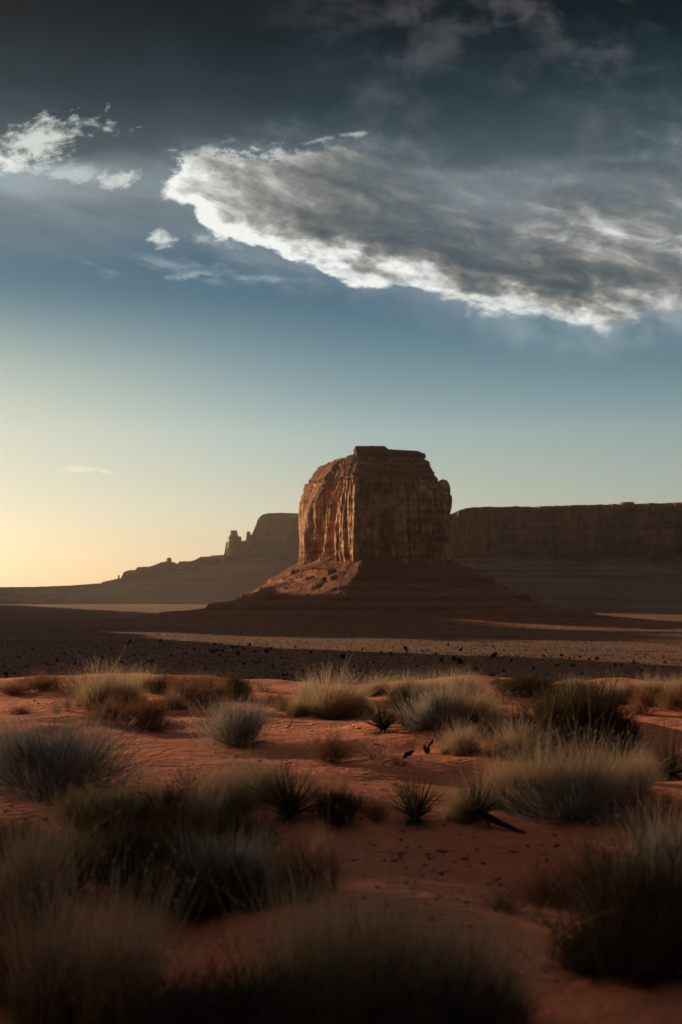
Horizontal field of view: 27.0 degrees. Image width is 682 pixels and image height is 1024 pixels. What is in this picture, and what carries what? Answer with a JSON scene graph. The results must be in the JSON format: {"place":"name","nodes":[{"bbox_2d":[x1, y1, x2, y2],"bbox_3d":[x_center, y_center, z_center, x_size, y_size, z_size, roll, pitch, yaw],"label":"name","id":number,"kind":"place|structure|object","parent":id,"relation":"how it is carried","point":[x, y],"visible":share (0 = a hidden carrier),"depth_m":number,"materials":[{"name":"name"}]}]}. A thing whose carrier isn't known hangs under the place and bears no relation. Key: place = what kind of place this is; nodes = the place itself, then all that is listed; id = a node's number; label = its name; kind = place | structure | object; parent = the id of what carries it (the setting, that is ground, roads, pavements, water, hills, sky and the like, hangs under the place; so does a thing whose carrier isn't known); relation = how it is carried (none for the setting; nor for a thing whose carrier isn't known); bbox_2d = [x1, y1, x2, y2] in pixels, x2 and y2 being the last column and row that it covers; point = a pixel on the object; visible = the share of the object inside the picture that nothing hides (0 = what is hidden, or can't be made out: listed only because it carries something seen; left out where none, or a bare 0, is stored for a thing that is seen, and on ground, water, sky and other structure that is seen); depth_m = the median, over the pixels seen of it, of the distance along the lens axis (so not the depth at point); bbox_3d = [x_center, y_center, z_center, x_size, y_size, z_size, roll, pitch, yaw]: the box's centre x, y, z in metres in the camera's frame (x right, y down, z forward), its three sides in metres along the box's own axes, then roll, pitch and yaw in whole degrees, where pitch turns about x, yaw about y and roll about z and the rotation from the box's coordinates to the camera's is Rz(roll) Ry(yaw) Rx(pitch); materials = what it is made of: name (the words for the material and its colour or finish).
{"place":"outdoors","nodes":[
{"label":"outdoors","id":0,"kind":"place"},
{"bbox_2d":[125,777,194,829],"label":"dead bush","id":1,"kind":"object","parent":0,"point":[149,801],"visible":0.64,"depth_m":9.79,"materials":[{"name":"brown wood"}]},
{"bbox_2d":[0,695,647,1001],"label":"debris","id":2,"kind":"object","parent":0,"point":[442,873],"visible":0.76,"depth_m":9.46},
{"bbox_2d":[0,604,681,1023],"bbox_3d":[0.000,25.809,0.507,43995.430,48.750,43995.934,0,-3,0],"label":"ground","id":3,"kind":"structure","parent":0,"point":[578,1000],"depth_m":14.36,"materials":[{"name":"sand"}]},
{"bbox_2d":[0,680,30,695],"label":"dry shrub","id":4,"kind":"object","parent":3,"relation":"on","point":[2,691],"visible":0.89,"depth_m":24.29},
{"bbox_2d":[0,804,63,864],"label":"dark shrub","id":5,"kind":"object","parent":3,"relation":"on","point":[4,837],"visible":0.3,"depth_m":9.25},
{"bbox_2d":[0,712,68,789],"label":"sagebrush","id":6,"kind":"object","parent":3,"relation":"on","point":[5,754],"visible":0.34,"depth_m":11.53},
{"bbox_2d":[0,890,79,1021],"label":"dry shrub","id":7,"kind":"object","parent":3,"relation":"on","point":[4,967],"visible":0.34,"depth_m":5.77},
{"bbox_2d":[0,664,79,693],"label":"dry shrub","id":8,"kind":"object","parent":3,"relation":"on","point":[44,682],"visible":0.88,"depth_m":24.28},
{"bbox_2d":[0,724,121,940],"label":"grass tuft","id":9,"kind":"object","parent":3,"relation":"on","point":[29,871],"visible":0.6,"depth_m":6.92,"materials":[{"name":"green plant"}]},
{"bbox_2d":[5,807,136,896],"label":"broom shrub","id":10,"kind":"object","parent":3,"relation":"on","point":[81,856],"visible":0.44,"depth_m":7.34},
{"bbox_2d":[50,669,106,697],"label":"dry shrub","id":11,"kind":"object","parent":3,"relation":"on","point":[62,690],"visible":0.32,"depth_m":23.56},
{"bbox_2d":[0,830,184,1023],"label":"grass tuft","id":12,"kind":"object","parent":3,"relation":"on","point":[45,997],"visible":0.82,"depth_m":5.50,"materials":[{"name":"green plant"}]},
{"bbox_2d":[27,772,165,842],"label":"broom shrub","id":13,"kind":"object","parent":3,"relation":"on","point":[96,806],"visible":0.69,"depth_m":9.75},
{"bbox_2d":[0,694,201,802],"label":"sagebrush","id":14,"kind":"object","parent":3,"relation":"on","point":[62,766],"visible":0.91,"depth_m":11.43,"materials":[{"name":"plant"}]},
{"bbox_2d":[65,689,138,726],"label":"dry shrub","id":15,"kind":"object","parent":3,"relation":"on","point":[107,709],"visible":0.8,"depth_m":18.99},
{"bbox_2d":[51,647,153,711],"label":"grass tuft","id":16,"kind":"object","parent":3,"relation":"on","point":[89,690],"visible":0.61,"depth_m":22.22,"materials":[{"name":"yellow plant"}]},
{"bbox_2d":[86,652,151,702],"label":"grass tuft","id":17,"kind":"object","parent":3,"relation":"on","point":[140,697],"visible":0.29,"depth_m":22.62,"materials":[{"name":"yellow plant"}]},
{"bbox_2d":[2,777,239,1023],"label":"grass tuft","id":18,"kind":"object","parent":3,"relation":"on","point":[127,960],"visible":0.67,"depth_m":5.45,"materials":[{"name":"green plant"}]},
{"bbox_2d":[98,774,178,834],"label":"broom shrub","id":19,"kind":"object","parent":3,"relation":"on","point":[137,800],"visible":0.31,"depth_m":9.89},
{"bbox_2d":[58,791,218,908],"bbox_3d":[-1.108,1.811,7.548,1.026,0.651,1.005,2,-4,-29],"label":"dark shrub","id":20,"kind":"object","parent":3,"relation":"on","point":[137,853],"visible":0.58,"depth_m":7.41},
{"bbox_2d":[123,653,168,692],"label":"grass tuft","id":21,"kind":"object","parent":3,"relation":"on","point":[142,682],"visible":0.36,"depth_m":24.99,"materials":[{"name":"yellow plant"}]},
{"bbox_2d":[105,690,187,732],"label":"dry shrub","id":22,"kind":"object","parent":3,"relation":"on","point":[147,713],"visible":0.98,"depth_m":18.73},
{"bbox_2d":[0,513,299,603],"bbox_3d":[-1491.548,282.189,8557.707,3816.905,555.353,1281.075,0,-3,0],"label":"mesa","id":23,"kind":"structure","parent":3,"relation":"on","point":[264,551],"depth_m":8447.57,"materials":[{"name":"stone"}]},
{"bbox_2d":[141,669,175,693],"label":"dark shrub","id":24,"kind":"object","parent":3,"relation":"on","point":[153,688],"visible":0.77,"depth_m":24.61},
{"bbox_2d":[85,936,253,1023],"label":"dark shrub","id":25,"kind":"object","parent":3,"relation":"on","point":[156,1017],"visible":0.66,"depth_m":5.28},
{"bbox_2d":[124,780,216,843],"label":"twiggy shrub","id":26,"kind":"object","parent":3,"relation":"on","point":[169,817],"visible":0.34,"depth_m":9.68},
{"bbox_2d":[157,684,188,709],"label":"grass tuft","id":27,"kind":"object","parent":3,"relation":"on","point":[178,704],"visible":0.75,"depth_m":21.89,"materials":[{"name":"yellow plant"}]},
{"bbox_2d":[150,670,201,705],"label":"dry shrub","id":28,"kind":"object","parent":3,"relation":"on","point":[181,692],"visible":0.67,"depth_m":22.45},
{"bbox_2d":[145,776,210,816],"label":"broom shrub","id":29,"kind":"object","parent":3,"relation":"on","point":[173,793],"visible":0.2,"depth_m":10.05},
{"bbox_2d":[156,750,209,790],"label":"twiggy shrub","id":30,"kind":"object","parent":3,"relation":"on","point":[184,779],"visible":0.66,"depth_m":11.55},
{"bbox_2d":[98,813,285,923],"bbox_3d":[-0.732,1.785,7.126,0.922,0.578,0.751,-2,-4,25],"label":"dark shrub","id":31,"kind":"object","parent":3,"relation":"on","point":[211,900],"visible":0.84,"depth_m":7.05,"materials":[{"name":"plant"}]},
{"bbox_2d":[172,669,221,691],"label":"dry shrub","id":32,"kind":"object","parent":3,"relation":"on","point":[196,679],"visible":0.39,"depth_m":26.13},
{"bbox_2d":[154,769,245,834],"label":"grass tuft","id":33,"kind":"object","parent":3,"relation":"on","point":[212,811],"visible":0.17,"depth_m":9.79,"materials":[{"name":"plant"}]},
{"bbox_2d":[113,807,303,926],"bbox_3d":[-0.631,1.817,7.351,1.073,0.581,0.766,3,-5,-43],"label":"sagebrush","id":34,"kind":"object","parent":3,"relation":"on","point":[240,849],"visible":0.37,"depth_m":7.32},
{"bbox_2d":[176,730,250,821],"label":"grass tuft","id":35,"kind":"object","parent":3,"relation":"on","point":[207,791],"visible":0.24,"depth_m":10.16,"materials":[{"name":"yellow plant"}]},
{"bbox_2d":[181,666,252,709],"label":"dry shrub","id":36,"kind":"object","parent":3,"relation":"on","point":[206,691],"visible":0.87,"depth_m":22.44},
{"bbox_2d":[166,785,272,857],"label":"dark shrub","id":37,"kind":"object","parent":3,"relation":"on","point":[222,828],"visible":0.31,"depth_m":9.31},
{"bbox_2d":[169,681,290,751],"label":"sagebrush","id":38,"kind":"object","parent":3,"relation":"on","point":[236,728],"visible":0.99,"depth_m":16.08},
{"bbox_2d":[214,665,254,699],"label":"dark shrub","id":39,"kind":"object","parent":3,"relation":"on","point":[231,683],"visible":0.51,"depth_m":24.18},
{"bbox_2d":[128,931,348,1023],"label":"dark shrub","id":40,"kind":"object","parent":3,"relation":"on","point":[234,997],"visible":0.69,"depth_m":5.22,"materials":[{"name":"plant"}]},
{"bbox_2d":[231,681,258,700],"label":"broom shrub","id":41,"kind":"object","parent":3,"relation":"on","point":[244,691],"visible":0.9,"depth_m":24.00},
{"bbox_2d":[202,746,288,821],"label":"grass tuft","id":42,"kind":"object","parent":3,"relation":"on","point":[238,792],"visible":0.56,"depth_m":10.00,"materials":[{"name":"green plant"}]},
{"bbox_2d":[204,805,298,845],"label":"dark shrub","id":43,"kind":"object","parent":3,"relation":"on","point":[259,827],"visible":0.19,"depth_m":9.57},
{"bbox_2d":[208,720,302,802],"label":"grass tuft","id":44,"kind":"object","parent":3,"relation":"on","point":[271,776],"visible":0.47,"depth_m":10.31,"materials":[{"name":"green plant"}]},
{"bbox_2d":[226,810,296,866],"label":"twiggy shrub","id":45,"kind":"object","parent":3,"relation":"on","point":[268,843],"visible":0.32,"depth_m":9.10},
{"bbox_2d":[222,841,306,911],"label":"sagebrush","id":46,"kind":"object","parent":3,"relation":"on","point":[267,890],"visible":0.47,"depth_m":7.23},
{"bbox_2d":[267,689,297,711],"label":"twiggy shrub","id":47,"kind":"object","parent":3,"relation":"on","point":[280,702],"visible":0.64,"depth_m":22.37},
{"bbox_2d":[234,752,349,832],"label":"yucca","id":48,"kind":"object","parent":3,"relation":"on","point":[289,808],"visible":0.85,"depth_m":9.95,"materials":[{"name":"green plant"}]},
{"bbox_2d":[273,680,315,716],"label":"grass tuft","id":49,"kind":"object","parent":3,"relation":"on","point":[301,710],"visible":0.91,"depth_m":21.76,"materials":[{"name":"yellow plant"}]},
{"bbox_2d":[290,662,332,700],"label":"grass tuft","id":50,"kind":"object","parent":3,"relation":"on","point":[307,689],"visible":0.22,"depth_m":24.20,"materials":[{"name":"yellow plant"}]},
{"bbox_2d":[253,823,373,907],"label":"dry shrub","id":51,"kind":"object","parent":3,"relation":"on","point":[293,865],"visible":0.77,"depth_m":7.38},
{"bbox_2d":[286,724,359,764],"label":"twiggy shrub","id":52,"kind":"object","parent":3,"relation":"on","point":[330,752],"visible":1,"depth_m":14.27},
{"bbox_2d":[209,778,439,1022],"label":"grass tuft","id":53,"kind":"object","parent":3,"relation":"on","point":[282,952],"visible":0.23,"depth_m":5.55,"materials":[{"name":"green plant"}]},
{"bbox_2d":[296,833,367,894],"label":"twiggy shrub","id":54,"kind":"object","parent":3,"relation":"on","point":[334,864],"visible":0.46,"depth_m":7.58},
{"bbox_2d":[296,764,371,825],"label":"dark shrub","id":55,"kind":"object","parent":3,"relation":"on","point":[342,813],"visible":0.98,"depth_m":9.96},
{"bbox_2d":[281,643,394,719],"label":"grass tuft","id":56,"kind":"object","parent":3,"relation":"on","point":[334,703],"visible":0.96,"depth_m":21.73,"materials":[{"name":"yellow plant"}]},
{"bbox_2d":[0,621,681,684],"bbox_3d":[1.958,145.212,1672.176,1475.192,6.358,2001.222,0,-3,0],"label":"scrub","id":57,"kind":"object","parent":3,"relation":"on","point":[432,655],"visible":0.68,"depth_m":1160.18,"materials":[{"name":"plant"}]},
{"bbox_2d":[202,732,515,1015],"bbox_3d":[0.175,1.521,5.508,0.935,1.456,1.149,3,-4,-41],"label":"grass tuft","id":58,"kind":"object","parent":3,"relation":"on","point":[375,945],"visible":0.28,"depth_m":5.46,"materials":[{"name":"green plant"}]},
{"bbox_2d":[346,673,376,716],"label":"grass tuft","id":59,"kind":"object","parent":3,"relation":"on","point":[365,702],"visible":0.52,"depth_m":21.99,"materials":[{"name":"yellow plant"}]},
{"bbox_2d":[238,917,488,1023],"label":"dark shrub","id":60,"kind":"object","parent":3,"relation":"on","point":[363,1001],"visible":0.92,"depth_m":4.96,"materials":[{"name":"plant"}]},
{"bbox_2d":[50,446,681,629],"bbox_3d":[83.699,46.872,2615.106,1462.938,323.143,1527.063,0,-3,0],"label":"butte","id":61,"kind":"object","parent":3,"relation":"on","point":[376,551],"visible":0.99,"depth_m":2450.08,"materials":[{"name":"red stone"}]},
{"bbox_2d":[347,730,396,764],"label":"twiggy shrub","id":62,"kind":"object","parent":3,"relation":"on","point":[373,754],"visible":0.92,"depth_m":14.32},
{"bbox_2d":[351,668,398,696],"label":"grass tuft","id":63,"kind":"object","parent":3,"relation":"on","point":[378,686],"visible":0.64,"depth_m":24.37,"materials":[{"name":"yellow plant"}]},
{"bbox_2d":[358,797,396,824],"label":"twiggy shrub","id":64,"kind":"object","parent":3,"relation":"on","point":[375,809],"visible":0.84,"depth_m":10.17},
{"bbox_2d":[350,695,407,735],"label":"yucca","id":65,"kind":"object","parent":3,"relation":"on","point":[381,724],"visible":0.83,"depth_m":16.73,"materials":[{"name":"green plant"}]},
{"bbox_2d":[382,675,422,710],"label":"dark shrub","id":66,"kind":"object","parent":3,"relation":"on","point":[400,695],"visible":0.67,"depth_m":22.67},
{"bbox_2d":[379,661,430,695],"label":"grass tuft","id":67,"kind":"object","parent":3,"relation":"on","point":[403,685],"visible":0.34,"depth_m":23.97,"materials":[{"name":"yellow plant"}]},
{"bbox_2d":[372,769,455,832],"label":"yucca","id":68,"kind":"object","parent":3,"relation":"on","point":[412,809],"visible":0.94,"depth_m":10.17,"materials":[{"name":"green plant"}]},
{"bbox_2d":[375,672,473,732],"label":"sagebrush","id":69,"kind":"object","parent":3,"relation":"on","point":[427,720],"visible":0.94,"depth_m":16.46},
{"bbox_2d":[400,653,455,700],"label":"grass tuft","id":70,"kind":"object","parent":3,"relation":"on","point":[431,688],"visible":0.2,"depth_m":23.66,"materials":[{"name":"yellow plant"}]},
{"bbox_2d":[421,663,493,728],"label":"grass tuft","id":71,"kind":"object","parent":3,"relation":"on","point":[467,709],"visible":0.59,"depth_m":16.55,"materials":[{"name":"yellow plant"}]},
{"bbox_2d":[415,710,502,755],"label":"grass tuft","id":72,"kind":"object","parent":3,"relation":"on","point":[460,745],"visible":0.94,"depth_m":15.01,"materials":[{"name":"yellow plant"}]},
{"bbox_2d":[433,766,486,824],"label":"grass tuft","id":73,"kind":"object","parent":3,"relation":"on","point":[458,814],"visible":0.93,"depth_m":10.24,"materials":[{"name":"yellow plant"}]},
{"bbox_2d":[361,944,559,1023],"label":"dark shrub","id":74,"kind":"object","parent":3,"relation":"on","point":[472,1004],"visible":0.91,"depth_m":4.96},
{"bbox_2d":[419,661,501,695],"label":"grass tuft","id":75,"kind":"object","parent":3,"relation":"on","point":[463,682],"visible":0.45,"depth_m":24.08,"materials":[{"name":"yellow plant"}]},
{"bbox_2d":[332,814,617,1023],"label":"grass tuft","id":76,"kind":"object","parent":3,"relation":"on","point":[452,966],"visible":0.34,"depth_m":5.34,"materials":[{"name":"green plant"}]},
{"bbox_2d":[445,768,511,825],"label":"yucca","id":77,"kind":"object","parent":3,"relation":"on","point":[487,809],"visible":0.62,"depth_m":10.32,"materials":[{"name":"green plant"}]},
{"bbox_2d":[461,675,508,723],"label":"grass tuft","id":78,"kind":"object","parent":3,"relation":"on","point":[483,705],"visible":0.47,"depth_m":16.70,"materials":[{"name":"yellow plant"}]},
{"bbox_2d":[465,808,525,832],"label":"fallen stalk","id":79,"kind":"object","parent":3,"relation":"on","point":[488,817],"visible":1,"depth_m":10.13,"materials":[{"name":"brown wood"}]},
{"bbox_2d":[472,682,520,734],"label":"grass tuft","id":80,"kind":"object","parent":3,"relation":"on","point":[491,715],"visible":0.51,"depth_m":16.01,"materials":[{"name":"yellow plant"}]},
{"bbox_2d":[470,884,527,914],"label":"dry shrub","id":81,"kind":"object","parent":3,"relation":"on","point":[500,899],"visible":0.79,"depth_m":7.34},
{"bbox_2d":[440,718,562,809],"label":"grass tuft","id":82,"kind":"object","parent":3,"relation":"on","point":[503,781],"visible":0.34,"depth_m":10.83,"materials":[{"name":"yellow plant"}]},
{"bbox_2d":[462,700,565,760],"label":"grass tuft","id":83,"kind":"object","parent":3,"relation":"on","point":[506,746],"visible":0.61,"depth_m":14.79,"materials":[{"name":"yellow plant"}]},
{"bbox_2d":[485,666,570,696],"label":"dark shrub","id":84,"kind":"object","parent":3,"relation":"on","point":[523,682],"visible":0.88,"depth_m":24.16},
{"bbox_2d":[486,663,587,753],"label":"dark shrub","id":85,"kind":"object","parent":3,"relation":"on","point":[541,718],"visible":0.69,"depth_m":15.07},
{"bbox_2d":[475,684,601,826],"bbox_3d":[1.600,1.850,10.797,1.205,1.351,0.980,0,-3,-1],"label":"grass tuft","id":86,"kind":"object","parent":3,"relation":"on","point":[532,776],"visible":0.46,"depth_m":10.69,"materials":[{"name":"yellow plant"}]},
{"bbox_2d":[490,849,607,910],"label":"dry shrub","id":87,"kind":"object","parent":3,"relation":"on","point":[528,891],"visible":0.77,"depth_m":8.35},
{"bbox_2d":[449,502,681,612],"bbox_3d":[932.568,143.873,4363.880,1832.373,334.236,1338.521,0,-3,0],"label":"mesa","id":88,"kind":"structure","parent":3,"relation":"on","point":[623,557],"depth_m":4230.58,"materials":[{"name":"stone"}]},
{"bbox_2d":[483,753,648,829],"bbox_3d":[1.680,2.064,10.536,1.366,0.576,0.924,0,-3,-5],"label":"sagebrush","id":89,"kind":"object","parent":3,"relation":"on","point":[571,810],"visible":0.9,"depth_m":10.46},
{"bbox_2d":[526,908,631,980],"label":"dark shrub","id":90,"kind":"object","parent":3,"relation":"on","point":[571,944],"visible":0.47,"depth_m":5.91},
{"bbox_2d":[509,652,653,758],"bbox_3d":[2.594,2.164,15.382,1.694,1.306,1.550,3,-4,-37],"label":"dark shrub","id":91,"kind":"object","parent":3,"relation":"on","point":[583,699],"visible":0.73,"depth_m":15.13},
{"bbox_2d":[497,679,666,827],"bbox_3d":[1.919,1.852,10.746,1.207,1.329,0.982,-2,-4,31],"label":"grass tuft","id":92,"kind":"object","parent":3,"relation":"on","point":[599,763],"visible":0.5,"depth_m":10.66,"materials":[{"name":"yellow plant"}]},
{"bbox_2d":[496,763,681,991],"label":"dark shrub","id":93,"kind":"object","parent":3,"relation":"on","point":[646,923],"visible":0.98,"depth_m":5.78,"materials":[{"name":"plant"}]},
{"bbox_2d":[536,819,650,894],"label":"twiggy shrub","id":94,"kind":"object","parent":3,"relation":"on","point":[577,862],"visible":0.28,"depth_m":8.97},
{"bbox_2d":[565,731,625,773],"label":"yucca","id":95,"kind":"object","parent":3,"relation":"on","point":[593,753],"visible":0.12,"depth_m":14.01,"materials":[{"name":"green plant"}]},
{"bbox_2d":[587,657,631,703],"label":"grass tuft","id":96,"kind":"object","parent":3,"relation":"on","point":[623,690],"visible":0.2,"depth_m":23.88,"materials":[{"name":"yellow plant"}]},
{"bbox_2d":[583,685,650,755],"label":"dark shrub","id":97,"kind":"object","parent":3,"relation":"on","point":[633,735],"visible":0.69,"depth_m":14.97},
{"bbox_2d":[555,780,681,933],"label":"sagebrush","id":98,"kind":"object","parent":3,"relation":"on","point":[655,844],"visible":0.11,"depth_m":6.67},
{"bbox_2d":[571,719,680,806],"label":"grass tuft","id":99,"kind":"object","parent":3,"relation":"on","point":[645,770],"visible":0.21,"depth_m":10.97,"materials":[{"name":"yellow plant"}]},
{"bbox_2d":[591,763,681,884],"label":"grass tuft","id":100,"kind":"object","parent":3,"relation":"on","point":[665,830],"visible":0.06,"depth_m":8.84,"materials":[{"name":"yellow plant"}]},
{"bbox_2d":[628,723,658,782],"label":"grass tuft","id":101,"kind":"object","parent":3,"relation":"on","point":[645,760],"visible":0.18,"depth_m":11.65,"materials":[{"name":"yellow plant"}]},
{"bbox_2d":[626,680,662,714],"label":"dry shrub","id":102,"kind":"object","parent":3,"relation":"on","point":[642,698],"visible":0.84,"depth_m":21.58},
{"bbox_2d":[609,788,681,839],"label":"dry shrub","id":103,"kind":"object","parent":3,"relation":"on","point":[666,808],"visible":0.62,"depth_m":10.11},
{"bbox_2d":[624,669,679,699],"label":"grass tuft","id":104,"kind":"object","parent":3,"relation":"on","point":[657,686],"visible":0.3,"depth_m":24.40,"materials":[{"name":"yellow plant"}]},
{"bbox_2d":[630,717,681,781],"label":"yucca","id":105,"kind":"object","parent":3,"relation":"on","point":[673,771],"visible":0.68,"depth_m":13.31,"materials":[{"name":"green plant"}]},
{"bbox_2d":[652,681,681,712],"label":"dry shrub","id":106,"kind":"object","parent":3,"relation":"on","point":[673,702],"visible":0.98,"depth_m":21.95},
{"bbox_2d":[0,0,681,586],"label":"sky","id":107,"kind":"structure","parent":0,"point":[246,246],"materials":[{"name":"blue"}]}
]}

